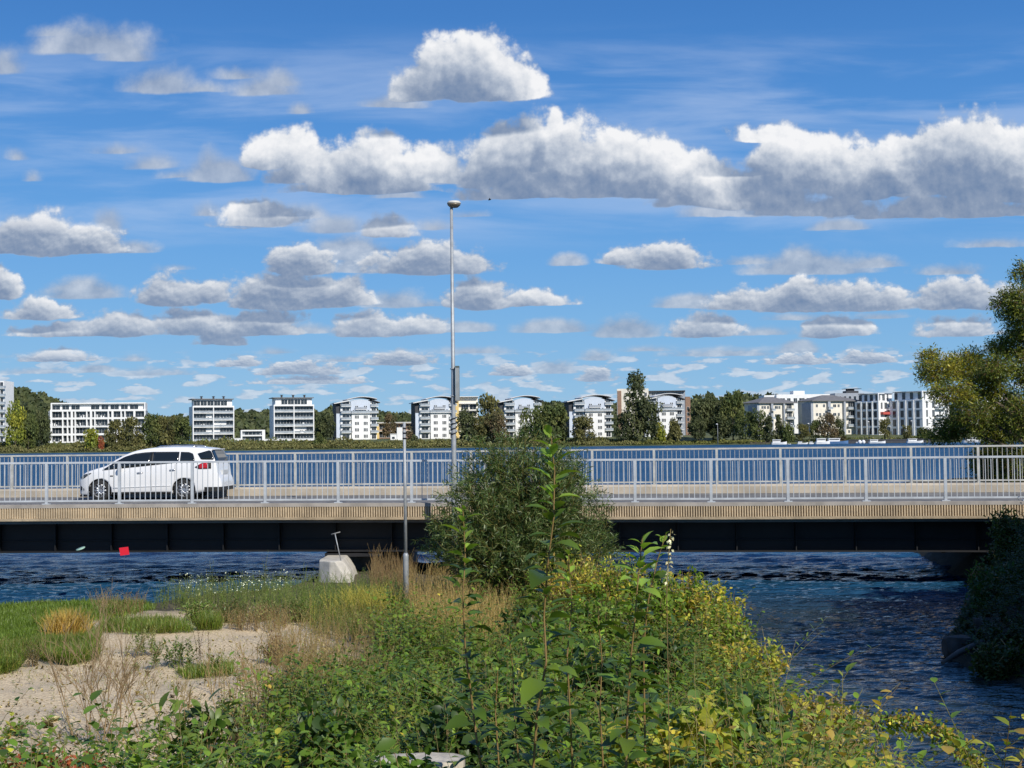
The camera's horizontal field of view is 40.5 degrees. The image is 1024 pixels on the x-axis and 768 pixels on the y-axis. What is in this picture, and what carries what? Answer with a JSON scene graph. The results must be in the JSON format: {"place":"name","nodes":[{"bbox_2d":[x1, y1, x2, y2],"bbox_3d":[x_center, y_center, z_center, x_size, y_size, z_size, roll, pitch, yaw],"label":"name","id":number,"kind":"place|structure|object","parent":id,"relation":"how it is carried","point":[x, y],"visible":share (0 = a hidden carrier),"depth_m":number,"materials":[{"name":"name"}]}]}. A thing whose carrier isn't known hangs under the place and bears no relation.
{"place":"outdoors","nodes":[
{"label":"outdoors","id":0,"kind":"place"},
{"bbox_2d":[0,596,247,687],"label":"lawn grass","id":1,"kind":"structure","parent":0,"point":[17,619],"depth_m":22.95,"materials":[{"name":"green plant"}]},
{"bbox_2d":[0,567,409,659],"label":"herb meadow","id":2,"kind":"structure","parent":0,"point":[304,595],"depth_m":27.19,"materials":[{"name":"green plant"}]},
{"bbox_2d":[0,562,710,767],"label":"ground","id":3,"kind":"structure","parent":0,"point":[9,691],"depth_m":17.57,"materials":[{"name":"sand"}]},
{"bbox_2d":[34,604,102,636],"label":"grass tuft","id":4,"kind":"object","parent":3,"relation":"on","point":[78,620],"visible":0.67,"depth_m":22.81,"materials":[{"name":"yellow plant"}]},
{"bbox_2d":[32,582,164,745],"bbox_3d":[-3.817,2.626,13.013,1.128,1.522,1.376,-1,-2,0],"label":"dead shrub","id":5,"kind":"object","parent":3,"relation":"on","point":[104,670],"visible":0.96,"depth_m":12.98,"materials":[{"name":"brown plant"}]},
{"bbox_2d":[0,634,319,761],"bbox_3d":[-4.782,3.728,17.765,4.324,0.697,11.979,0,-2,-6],"label":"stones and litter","id":6,"kind":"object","parent":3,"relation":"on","point":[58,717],"visible":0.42,"depth_m":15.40,"materials":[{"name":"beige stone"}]},
{"bbox_2d":[148,635,196,667],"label":"thistle","id":7,"kind":"object","parent":3,"relation":"on","point":[178,646],"visible":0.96,"depth_m":18.35,"materials":[{"name":"green plant"}]},
{"bbox_2d":[112,661,233,734],"bbox_3d":[-3.329,3.087,13.633,0.960,0.704,1.169,1,-3,-28],"label":"dead shrub","id":8,"kind":"object","parent":3,"relation":"on","point":[182,690],"visible":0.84,"depth_m":13.49,"materials":[{"name":"brown plant"}]},
{"bbox_2d":[176,593,218,621],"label":"herb clump","id":9,"kind":"object","parent":3,"relation":"on","point":[194,609],"visible":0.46,"depth_m":25.76,"materials":[{"name":"green plant"}]},
{"bbox_2d":[146,686,250,767],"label":"shrub","id":10,"kind":"object","parent":3,"relation":"on","point":[213,716],"visible":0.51,"depth_m":9.38,"materials":[{"name":"green plant"}]},
{"bbox_2d":[215,684,265,749],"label":"herb clump","id":11,"kind":"object","parent":3,"relation":"on","point":[236,711],"visible":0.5,"depth_m":12.73,"materials":[{"name":"green plant"}]},
{"bbox_2d":[192,603,328,722],"bbox_3d":[-2.584,2.843,14.245,1.328,1.195,1.172,-1,-2,0],"label":"dead shrub","id":12,"kind":"object","parent":3,"relation":"on","point":[275,659],"visible":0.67,"depth_m":14.05,"materials":[{"name":"brown plant"}]},
{"bbox_2d":[201,597,408,733],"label":"brown weeds","id":13,"kind":"object","parent":3,"relation":"on","point":[336,634],"visible":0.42,"depth_m":17.64,"materials":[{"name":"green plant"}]},
{"bbox_2d":[279,695,368,767],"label":"herb clump","id":14,"kind":"object","parent":3,"relation":"on","point":[315,726],"visible":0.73,"depth_m":9.81,"materials":[{"name":"green plant"}]},
{"bbox_2d":[319,555,357,582],"bbox_3d":[-4.372,5.223,35.625,1.122,1.502,1.997,-1,-2,0],"label":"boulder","id":15,"kind":"object","parent":3,"relation":"on","point":[331,564],"visible":0.41,"depth_m":34.87,"materials":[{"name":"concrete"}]},
{"bbox_2d":[309,581,417,624],"bbox_3d":[-2.515,3.860,24.522,2.183,0.679,1.977,0,-2,-9],"label":"goldenrod","id":16,"kind":"object","parent":3,"relation":"on","point":[352,597],"visible":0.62,"depth_m":24.48,"materials":[{"name":"green plant"}]},
{"bbox_2d":[347,733,446,767],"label":"shrub","id":17,"kind":"object","parent":3,"relation":"on","point":[382,743],"visible":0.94,"depth_m":7.18,"materials":[{"name":"green plant"}]},
{"bbox_2d":[368,664,439,740],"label":"herb clump","id":18,"kind":"object","parent":3,"relation":"on","point":[394,678],"visible":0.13,"depth_m":12.69,"materials":[{"name":"green plant"}]},
{"bbox_2d":[402,422,408,603],"bbox_3d":[-2.221,2.804,28.913,0.118,4.006,0.120,-1,-2,0],"label":"signal post","id":19,"kind":"object","parent":3,"relation":"on","point":[405,559],"visible":0.92,"depth_m":28.88,"materials":[{"name":"metal"}]},
{"bbox_2d":[375,752,465,767],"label":"boulder","id":20,"kind":"object","parent":3,"relation":"on","point":[441,759],"visible":0.45,"depth_m":7.91,"materials":[{"name":"stone"}]},
{"bbox_2d":[447,200,460,579],"bbox_3d":[-1.403,0.136,34.622,0.350,9.488,0.350,-1,-2,0],"label":"street lamp","id":21,"kind":"object","parent":3,"relation":"on","point":[455,372],"visible":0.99,"depth_m":34.60,"materials":[{"name":"metal"}]},
{"bbox_2d":[407,689,503,767],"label":"herb clump","id":22,"kind":"object","parent":3,"relation":"on","point":[439,726],"visible":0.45,"depth_m":9.01,"materials":[{"name":"green plant"}]},
{"bbox_2d":[428,505,501,767],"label":"sapling","id":23,"kind":"object","parent":3,"relation":"on","point":[455,721],"visible":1,"depth_m":5.56,"materials":[{"name":"green plant"}]},
{"bbox_2d":[366,544,568,646],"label":"dry stalks","id":24,"kind":"object","parent":3,"relation":"on","point":[432,592],"visible":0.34,"depth_m":23.47,"materials":[{"name":"beige plant"}]},
{"bbox_2d":[450,655,541,738],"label":"herb clump","id":25,"kind":"object","parent":3,"relation":"on","point":[503,682],"visible":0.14,"depth_m":11.26,"materials":[{"name":"green plant"}]},
{"bbox_2d":[480,667,513,767],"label":"sapling","id":26,"kind":"object","parent":3,"relation":"on","point":[491,744],"visible":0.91,"depth_m":5.95,"materials":[{"name":"green plant"}]},
{"bbox_2d":[0,482,1023,570],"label":"bridge","id":27,"kind":"structure","parent":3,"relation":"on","point":[938,528],"depth_m":36.13,"materials":[{"name":"concrete"}]},
{"bbox_2d":[80,444,234,499],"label":"car","id":28,"kind":"object","parent":27,"relation":"on","point":[188,452],"visible":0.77,"depth_m":42.11,"materials":[{"name":"white paint"}]},
{"bbox_2d":[0,455,1023,504],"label":"bridge railing","id":29,"kind":"object","parent":27,"relation":"on","point":[411,499],"visible":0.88,"depth_m":35.84,"materials":[{"name":"metal"}]},
{"bbox_2d":[0,445,1023,488],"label":"bridge railing","id":30,"kind":"object","parent":27,"relation":"on","point":[237,484],"visible":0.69,"depth_m":42.35,"materials":[{"name":"metal"}]},
{"bbox_2d":[0,629,1023,767],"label":"bramble thicket","id":31,"kind":"object","parent":3,"relation":"on","point":[773,757],"visible":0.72,"depth_m":6.90,"materials":[{"name":"green plant"}]},
{"bbox_2d":[498,631,532,761],"bbox_3d":[0.018,1.814,6.524,0.217,1.288,0.190,1,-3,-42],"label":"sapling","id":32,"kind":"object","parent":3,"relation":"on","point":[511,725],"visible":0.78,"depth_m":6.54,"materials":[{"name":"green plant"}]},
{"bbox_2d":[488,603,558,654],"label":"herb clump","id":33,"kind":"object","parent":3,"relation":"on","point":[515,620],"visible":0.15,"depth_m":17.80,"materials":[{"name":"green plant"}]},
{"bbox_2d":[411,416,636,622],"bbox_3d":[0.165,2.424,24.482,4.040,3.760,3.788,-1,-2,0],"label":"willow bush","id":34,"kind":"object","parent":3,"relation":"on","point":[503,533],"visible":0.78,"depth_m":23.99,"materials":[{"name":"green plant"}]},
{"bbox_2d":[496,425,585,767],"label":"sapling","id":35,"kind":"object","parent":3,"relation":"on","point":[531,688],"visible":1,"depth_m":5.26,"materials":[{"name":"green plant"}]},
{"bbox_2d":[488,689,599,766],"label":"herb clump","id":36,"kind":"object","parent":3,"relation":"on","point":[531,725],"visible":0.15,"depth_m":8.63,"materials":[{"name":"green plant"}]},
{"bbox_2d":[509,610,586,691],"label":"shrub","id":37,"kind":"object","parent":3,"relation":"on","point":[564,643],"visible":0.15,"depth_m":14.86,"materials":[{"name":"green plant"}]},
{"bbox_2d":[535,550,597,767],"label":"sapling","id":38,"kind":"object","parent":3,"relation":"on","point":[580,722],"visible":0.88,"depth_m":6.14,"materials":[{"name":"green plant"}]},
{"bbox_2d":[226,603,909,767],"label":"bramble thicket","id":39,"kind":"object","parent":3,"relation":"on","point":[355,691],"visible":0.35,"depth_m":11.42,"materials":[{"name":"green plant"}]},
{"bbox_2d":[326,550,815,712],"bbox_3d":[0.457,3.355,18.793,6.276,1.817,8.849,-1,-2,0],"label":"bramble thicket","id":40,"kind":"object","parent":3,"relation":"on","point":[408,636],"visible":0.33,"depth_m":17.23,"materials":[{"name":"green plant"}]},
{"bbox_2d":[534,545,619,640],"bbox_3d":[0.976,3.146,20.875,1.585,1.538,1.384,-1,-2,0],"label":"spindle shrub","id":41,"kind":"object","parent":3,"relation":"on","point":[560,589],"visible":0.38,"depth_m":20.72,"materials":[{"name":"green plant"}]},
{"bbox_2d":[559,592,638,657],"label":"shrub","id":42,"kind":"object","parent":3,"relation":"on","point":[589,605],"visible":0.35,"depth_m":17.74,"materials":[{"name":"green plant"}]},
{"bbox_2d":[565,638,637,724],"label":"herb clump","id":43,"kind":"object","parent":3,"relation":"on","point":[577,651],"visible":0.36,"depth_m":12.29,"materials":[{"name":"green plant"}]},
{"bbox_2d":[581,611,621,767],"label":"sapling","id":44,"kind":"object","parent":3,"relation":"on","point":[601,735],"visible":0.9,"depth_m":6.34,"materials":[{"name":"green plant"}]},
{"bbox_2d":[574,552,652,624],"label":"shrub","id":45,"kind":"object","parent":3,"relation":"on","point":[619,584],"visible":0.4,"depth_m":20.26,"materials":[{"name":"green plant"}]},
{"bbox_2d":[589,681,666,750],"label":"herb clump","id":46,"kind":"object","parent":3,"relation":"on","point":[620,712],"visible":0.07,"depth_m":8.90,"materials":[{"name":"green plant"}]},
{"bbox_2d":[594,531,671,767],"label":"sapling","id":47,"kind":"object","parent":3,"relation":"on","point":[627,745],"visible":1,"depth_m":5.36,"materials":[{"name":"green plant"}]},
{"bbox_2d":[623,531,670,767],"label":"sapling","id":48,"kind":"object","parent":3,"relation":"on","point":[658,574],"visible":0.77,"depth_m":6.45,"materials":[{"name":"green plant"}]},
{"bbox_2d":[613,563,691,652],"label":"shrub","id":49,"kind":"object","parent":3,"relation":"on","point":[657,607],"visible":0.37,"depth_m":18.22,"materials":[{"name":"green plant"}]},
{"bbox_2d":[623,614,696,704],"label":"herb clump","id":50,"kind":"object","parent":3,"relation":"on","point":[663,653],"visible":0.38,"depth_m":13.30,"materials":[{"name":"green plant"}]},
{"bbox_2d":[572,681,775,767],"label":"shrub","id":51,"kind":"object","parent":3,"relation":"on","point":[683,731],"visible":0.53,"depth_m":7.40,"materials":[{"name":"green plant"}]},
{"bbox_2d":[643,565,716,635],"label":"shrub","id":52,"kind":"object","parent":3,"relation":"on","point":[688,580],"visible":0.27,"depth_m":18.82,"materials":[{"name":"green plant"}]},
{"bbox_2d":[675,577,742,630],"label":"shrub","id":53,"kind":"object","parent":3,"relation":"on","point":[720,591],"visible":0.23,"depth_m":18.45,"materials":[{"name":"green plant"}]},
{"bbox_2d":[681,593,757,664],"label":"shrub","id":54,"kind":"object","parent":3,"relation":"on","point":[739,634],"visible":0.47,"depth_m":17.25,"materials":[{"name":"green plant"}]},
{"bbox_2d":[716,632,790,688],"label":"shrub","id":55,"kind":"object","parent":3,"relation":"on","point":[775,660],"visible":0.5,"depth_m":15.74,"materials":[{"name":"green plant"}]},
{"bbox_2d":[705,679,802,765],"bbox_3d":[1.603,2.473,9.525,0.681,0.821,0.717,-3,-3,40],"label":"herb clump","id":56,"kind":"object","parent":3,"relation":"on","point":[763,728],"visible":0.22,"depth_m":9.49,"materials":[{"name":"green plant"}]},
{"bbox_2d":[760,685,870,758],"bbox_3d":[2.464,2.927,11.375,1.048,0.874,0.968,-1,-2,0],"label":"shrub","id":57,"kind":"object","parent":3,"relation":"on","point":[836,717],"visible":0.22,"depth_m":11.34,"materials":[{"name":"green plant"}]},
{"bbox_2d":[844,705,992,767],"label":"arching branch","id":58,"kind":"object","parent":3,"relation":"on","point":[895,722],"visible":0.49,"depth_m":12.32,"materials":[{"name":"green plant"}]},
{"bbox_2d":[0,433,1009,453],"bbox_3d":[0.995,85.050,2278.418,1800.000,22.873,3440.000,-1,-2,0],"label":"shore","id":59,"kind":"structure","parent":0,"point":[708,436],"depth_m":612.87,"materials":[{"name":"green plant"}]},
{"bbox_2d":[0,381,13,442],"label":"apartment tower","id":60,"kind":"structure","parent":59,"relation":"on","point":[6,392],"depth_m":634.14,"materials":[{"name":"white concrete"}]},
{"bbox_2d":[2,399,26,446],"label":"broadleaf tree","id":61,"kind":"object","parent":59,"relation":"on","point":[14,420],"visible":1,"depth_m":589.38,"materials":[{"name":"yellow plant"}]},
{"bbox_2d":[18,410,39,448],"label":"broadleaf tree","id":62,"kind":"object","parent":59,"relation":"on","point":[31,438],"visible":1,"depth_m":592.19,"materials":[{"name":"green plant"}]},
{"bbox_2d":[35,406,51,445],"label":"broadleaf tree","id":63,"kind":"object","parent":59,"relation":"on","point":[43,420],"visible":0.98,"depth_m":597.77,"materials":[{"name":"green plant"}]},
{"bbox_2d":[48,402,147,442],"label":"apartment building","id":64,"kind":"structure","parent":59,"relation":"on","point":[71,422],"depth_m":653.87,"materials":[{"name":"paint"}]},
{"bbox_2d":[117,416,145,447],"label":"broadleaf tree","id":65,"kind":"object","parent":59,"relation":"on","point":[129,423],"visible":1,"depth_m":591.47,"materials":[{"name":"green plant"}]},
{"bbox_2d":[141,413,160,445],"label":"broadleaf tree","id":66,"kind":"object","parent":59,"relation":"on","point":[152,421],"visible":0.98,"depth_m":594.71,"materials":[{"name":"green plant"}]},
{"bbox_2d":[157,415,177,446],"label":"broadleaf tree","id":67,"kind":"object","parent":59,"relation":"on","point":[166,436],"visible":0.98,"depth_m":594.56,"materials":[{"name":"green plant"}]},
{"bbox_2d":[172,416,192,444],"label":"broadleaf tree","id":68,"kind":"object","parent":59,"relation":"on","point":[183,423],"visible":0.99,"depth_m":593.66,"materials":[{"name":"green plant"}]},
{"bbox_2d":[188,396,233,440],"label":"apartment tower","id":69,"kind":"structure","parent":59,"relation":"on","point":[210,419],"depth_m":659.66,"materials":[{"name":"paint"}]},
{"bbox_2d":[269,395,313,439],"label":"apartment tower","id":70,"kind":"structure","parent":59,"relation":"on","point":[291,417],"depth_m":659.41,"materials":[{"name":"paint"}]},
{"bbox_2d":[314,411,335,439],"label":"broadleaf tree","id":71,"kind":"object","parent":59,"relation":"on","point":[323,428],"visible":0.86,"depth_m":618.91,"materials":[{"name":"green plant"}]},
{"bbox_2d":[330,396,379,439],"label":"apartment building","id":72,"kind":"structure","parent":59,"relation":"on","point":[356,419],"depth_m":657.82,"materials":[{"name":"white"}]},
{"bbox_2d":[409,396,458,438],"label":"apartment building","id":73,"kind":"structure","parent":59,"relation":"on","point":[430,419],"depth_m":657.30,"materials":[{"name":"white"}]},
{"bbox_2d":[456,407,479,440],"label":"broadleaf tree","id":74,"kind":"object","parent":59,"relation":"on","point":[468,418],"visible":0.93,"depth_m":615.62,"materials":[{"name":"green plant"}]},
{"bbox_2d":[467,392,504,443],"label":"broadleaf tree","id":75,"kind":"object","parent":59,"relation":"on","point":[488,406],"visible":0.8,"depth_m":619.34,"materials":[{"name":"green plant"}]},
{"bbox_2d":[0,435,976,452],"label":"shoreline scrub","id":76,"kind":"object","parent":59,"relation":"on","point":[255,444],"visible":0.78,"depth_m":606.29,"materials":[{"name":"plant"}]},
{"bbox_2d":[483,410,509,442],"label":"broadleaf tree","id":77,"kind":"object","parent":59,"relation":"on","point":[500,422],"visible":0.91,"depth_m":616.57,"materials":[{"name":"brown plant"}]},
{"bbox_2d":[496,395,542,437],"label":"apartment building","id":78,"kind":"structure","parent":59,"relation":"on","point":[511,409],"depth_m":657.01,"materials":[{"name":"white"}]},
{"bbox_2d":[517,404,543,443],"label":"broadleaf tree","id":79,"kind":"object","parent":59,"relation":"on","point":[535,415],"visible":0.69,"depth_m":618.80,"materials":[{"name":"green plant"}]},
{"bbox_2d":[538,403,569,439],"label":"broadleaf tree","id":80,"kind":"object","parent":59,"relation":"on","point":[555,414],"visible":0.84,"depth_m":617.45,"materials":[{"name":"green plant"}]},
{"bbox_2d":[570,414,596,440],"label":"broadleaf tree","id":81,"kind":"object","parent":59,"relation":"on","point":[581,424],"visible":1,"depth_m":616.78,"materials":[{"name":"green plant"}]},
{"bbox_2d":[562,394,614,437],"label":"apartment building","id":82,"kind":"structure","parent":59,"relation":"on","point":[597,410],"depth_m":654.25,"materials":[{"name":"white"}]},
{"bbox_2d":[621,369,650,443],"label":"poplar tree","id":83,"kind":"object","parent":59,"relation":"on","point":[636,387],"visible":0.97,"depth_m":617.37,"materials":[{"name":"green plant"}]},
{"bbox_2d":[636,395,664,438],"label":"broadleaf tree","id":84,"kind":"object","parent":59,"relation":"on","point":[652,427],"visible":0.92,"depth_m":616.88,"materials":[{"name":"green plant"}]},
{"bbox_2d":[644,393,684,436],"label":"apartment building","id":85,"kind":"structure","parent":59,"relation":"on","point":[673,407],"depth_m":653.81,"materials":[{"name":"white"}]},
{"bbox_2d":[649,390,690,434],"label":"apartment building","id":86,"kind":"structure","parent":59,"relation":"on","point":[686,418],"depth_m":703.82,"materials":[{"name":"grey concrete"}]},
{"bbox_2d":[720,389,744,439],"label":"broadleaf tree","id":87,"kind":"object","parent":59,"relation":"on","point":[730,409],"visible":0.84,"depth_m":622.14,"materials":[{"name":"green plant"}]},
{"bbox_2d":[744,397,797,435],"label":"apartment building","id":88,"kind":"structure","parent":59,"relation":"on","point":[773,407],"depth_m":672.63,"materials":[{"name":"paint"}]},
{"bbox_2d":[759,391,829,432],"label":"apartment building","id":89,"kind":"structure","parent":59,"relation":"on","point":[794,396],"depth_m":721.20,"materials":[{"name":"white concrete"}]},
{"bbox_2d":[798,395,858,434],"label":"apartment building","id":90,"kind":"structure","parent":59,"relation":"on","point":[810,410],"depth_m":670.25,"materials":[{"name":"white concrete"}]},
{"bbox_2d":[855,393,891,434],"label":"apartment building","id":91,"kind":"structure","parent":59,"relation":"on","point":[873,409],"depth_m":664.45,"materials":[{"name":"white concrete"}]},
{"bbox_2d":[890,391,948,435],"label":"apartment building","id":92,"kind":"structure","parent":59,"relation":"on","point":[906,407],"depth_m":653.78,"materials":[{"name":"white concrete"}]},
{"bbox_2d":[0,442,1023,767],"bbox_3d":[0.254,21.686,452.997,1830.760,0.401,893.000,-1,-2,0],"label":"water","id":93,"kind":"structure","parent":0,"point":[896,612],"depth_m":37.59,"materials":[{"name":"liquid"}]},
{"bbox_2d":[0,0,1023,416],"label":"sky","id":94,"kind":"structure","parent":0,"point":[244,202],"materials":[{"name":"blue"}]},
{"bbox_2d":[903,475,1023,686],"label":"bank","id":95,"kind":"structure","parent":0,"point":[959,566],"depth_m":35.92,"materials":[{"name":"soil"}]},
{"bbox_2d":[941,635,977,658],"bbox_3d":[7.591,4.466,23.423,0.561,0.404,0.467,-1,-2,0],"label":"rock","id":96,"kind":"object","parent":95,"relation":"on","point":[951,644],"visible":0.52,"depth_m":23.28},
{"bbox_2d":[910,255,1023,481],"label":"tree","id":97,"kind":"object","parent":95,"relation":"on","point":[996,419],"visible":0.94,"depth_m":53.66,"materials":[{"name":"green plant"}]},
{"bbox_2d":[950,492,1023,676],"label":"bush","id":98,"kind":"object","parent":95,"relation":"on","point":[997,606],"visible":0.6,"depth_m":24.38,"materials":[{"name":"green plant"}]},
{"bbox_2d":[964,560,1022,619],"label":"shrub","id":99,"kind":"object","parent":95,"relation":"on","point":[984,587],"visible":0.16,"depth_m":25.78,"materials":[{"name":"green plant"}]},
{"bbox_2d":[964,630,1023,680],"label":"shrub","id":100,"kind":"object","parent":95,"relation":"on","point":[988,664],"visible":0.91,"depth_m":21.58,"materials":[{"name":"green plant"}]},
{"bbox_2d":[980,504,1023,565],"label":"shrub","id":101,"kind":"object","parent":95,"relation":"on","point":[1001,531],"visible":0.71,"depth_m":30.59,"materials":[{"name":"green plant"}]},
{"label":"hill","id":102,"kind":"structure","parent":0,"visible":0},
{"bbox_2d":[14,386,164,438],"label":"woodland","id":103,"kind":"object","parent":102,"relation":"on","point":[27,398],"visible":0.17,"depth_m":1154.49,"materials":[{"name":"plant"}]},
{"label":"hill","id":104,"kind":"structure","parent":0,"visible":0},
{"bbox_2d":[163,405,410,437],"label":"woodland","id":105,"kind":"object","parent":104,"relation":"on","point":[251,419],"visible":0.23,"depth_m":1229.47,"materials":[{"name":"plant"}]},
{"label":"hill","id":106,"kind":"structure","parent":0,"visible":0},
{"bbox_2d":[478,390,954,434],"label":"woodland","id":107,"kind":"object","parent":106,"relation":"on","point":[747,397],"visible":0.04,"depth_m":1121.09,"materials":[{"name":"plant"}]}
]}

